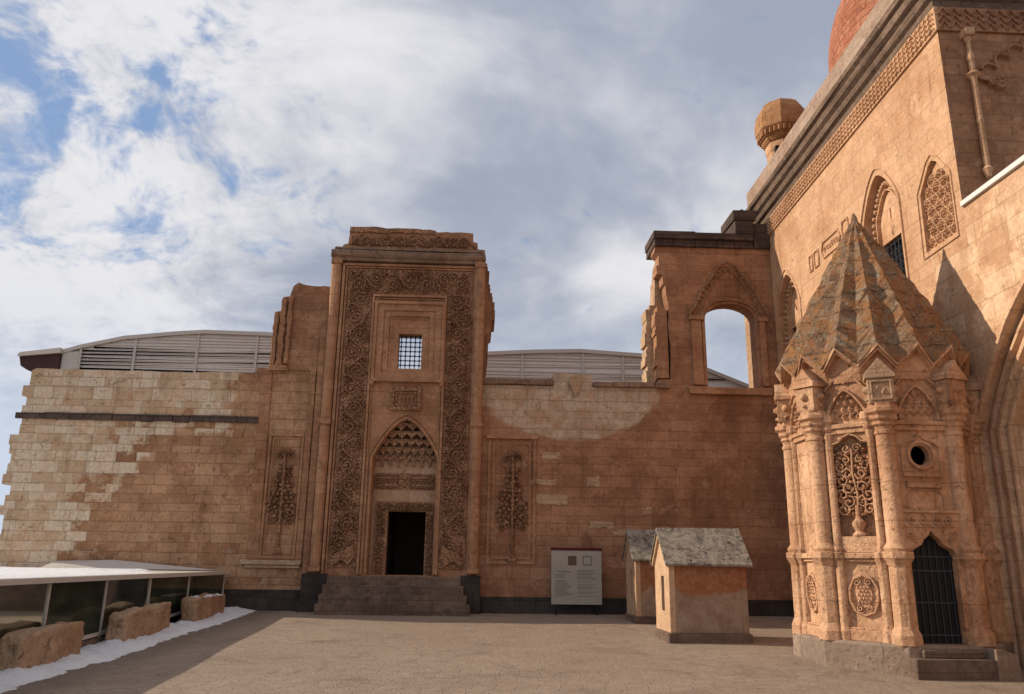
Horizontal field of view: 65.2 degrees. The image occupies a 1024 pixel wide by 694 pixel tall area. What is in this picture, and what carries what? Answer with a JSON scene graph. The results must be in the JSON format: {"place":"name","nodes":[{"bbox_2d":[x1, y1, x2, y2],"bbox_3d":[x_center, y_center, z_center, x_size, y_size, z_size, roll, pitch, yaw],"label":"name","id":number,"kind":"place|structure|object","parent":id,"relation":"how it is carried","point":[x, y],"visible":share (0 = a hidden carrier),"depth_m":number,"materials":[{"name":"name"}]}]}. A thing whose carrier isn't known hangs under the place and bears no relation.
{"place":"outdoors","nodes":[
{"label":"outdoors","id":0,"kind":"place"},
{"bbox_2d":[0,567,151,578],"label":"roof snow","id":1,"kind":"structure","parent":0,"point":[19,572],"depth_m":17.22,"materials":[{"name":"white snow"}]},
{"bbox_2d":[17,330,272,372],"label":"louvred roof","id":2,"kind":"structure","parent":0,"point":[190,351],"depth_m":33.45,"materials":[{"name":"paint"}]},
{"bbox_2d":[0,0,840,533],"label":"sky","id":3,"kind":"structure","parent":0,"point":[166,165],"materials":[{"name":"blue"}]},
{"bbox_2d":[0,611,1023,693],"bbox_3d":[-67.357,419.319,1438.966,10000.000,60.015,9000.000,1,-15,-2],"label":"courtyard ground","id":4,"kind":"structure","parent":0,"point":[274,652],"depth_m":14.51,"materials":[{"name":"stone"}]},
{"bbox_2d":[0,621,83,670],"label":"stone block","id":5,"kind":"object","parent":4,"relation":"on","point":[31,647],"depth_m":12.93,"materials":[{"name":"brown stone"}]},
{"bbox_2d":[0,560,229,647],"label":"glass shelter","id":6,"kind":"object","parent":4,"relation":"on","point":[93,603],"visible":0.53,"depth_m":16.03,"materials":[{"name":"glass"}]},
{"bbox_2d":[0,606,256,692],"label":"snow drift","id":7,"kind":"object","parent":4,"relation":"on","point":[99,652],"visible":0.76,"depth_m":14.78,"materials":[{"name":"white snow"}]},
{"bbox_2d":[105,602,171,640],"bbox_3d":[-7.955,5.900,17.129,0.513,0.758,2.461,1,-15,-2],"label":"stone block","id":8,"kind":"object","parent":4,"relation":"on","point":[136,622],"depth_m":16.55,"materials":[{"name":"brown stone"}]},
{"bbox_2d":[0,283,330,610],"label":"ashlar wall","id":9,"kind":"structure","parent":4,"relation":"on","point":[216,471],"depth_m":25.05,"materials":[{"name":"beige stone"}]},
{"bbox_2d":[181,593,225,621],"bbox_3d":[-8.097,6.838,20.994,0.539,0.722,2.657,2,-15,-3],"label":"stone block","id":10,"kind":"object","parent":4,"relation":"on","point":[200,607],"depth_m":20.28,"materials":[{"name":"brown stone"}]},
{"bbox_2d":[296,226,494,616],"bbox_3d":[-3.562,2.694,27.419,5.752,12.909,5.818,1,-15,-2],"label":"stone portal","id":11,"kind":"object","parent":4,"relation":"on","point":[396,519],"visible":1,"depth_m":25.61,"materials":[{"name":"stone"}]},
{"bbox_2d":[369,300,445,386],"bbox_3d":[-3.375,-0.120,26.124,2.426,2.850,0.193,1,-15,-2],"label":"window frame","id":12,"kind":"structure","parent":11,"relation":"in","point":[385,311],"depth_m":26.14,"materials":[{"name":"stone"}]},
{"bbox_2d":[551,547,601,614],"bbox_3d":[1.963,7.148,24.337,1.580,2.030,0.070,1,-15,-2],"label":"information board","id":13,"kind":"object","parent":4,"relation":"on","point":[576,576],"visible":0.98,"depth_m":24.35,"materials":[{"name":"white metal"}]},
{"bbox_2d":[478,209,793,616],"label":"ruined wall","id":14,"kind":"structure","parent":4,"relation":"on","point":[672,439],"depth_m":25.86,"materials":[{"name":"red stone"}]},
{"bbox_2d":[621,529,655,623],"bbox_3d":[4.286,6.585,22.763,2.040,2.709,1.686,1,-15,-2],"label":"stone hut","id":15,"kind":"object","parent":4,"relation":"on","point":[640,580],"visible":0.49,"depth_m":22.14,"materials":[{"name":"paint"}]},
{"bbox_2d":[649,528,752,643],"bbox_3d":[4.450,5.667,18.923,2.040,2.709,1.686,1,-15,-2],"label":"stone hut","id":16,"kind":"object","parent":4,"relation":"on","point":[701,586],"visible":0.95,"depth_m":18.26,"materials":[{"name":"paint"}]},
{"bbox_2d":[746,0,1023,364],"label":"mosque","id":17,"kind":"structure","parent":4,"relation":"on","point":[900,136],"depth_m":19.61,"materials":[{"name":"stone"}]},
{"bbox_2d":[773,213,1021,680],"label":"mausoleum","id":18,"kind":"structure","parent":4,"relation":"on","point":[894,557],"depth_m":15.13,"materials":[{"name":"stone"}]},
{"bbox_2d":[912,535,961,643],"bbox_3d":[7.590,4.317,14.438,0.840,1.960,0.042,1,-15,-2],"label":"iron door","id":19,"kind":"structure","parent":18,"relation":"in","point":[932,569],"depth_m":14.41,"materials":[{"name":"black metal"}]},
{"bbox_2d":[935,155,1023,669],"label":"side wall","id":20,"kind":"structure","parent":4,"relation":"on","point":[980,281],"depth_m":15.51,"materials":[{"name":"stone"}]},
{"bbox_2d":[486,349,748,387],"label":"louvred roof","id":21,"kind":"structure","parent":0,"point":[597,365],"depth_m":34.12,"materials":[{"name":"paint"}]}
]}

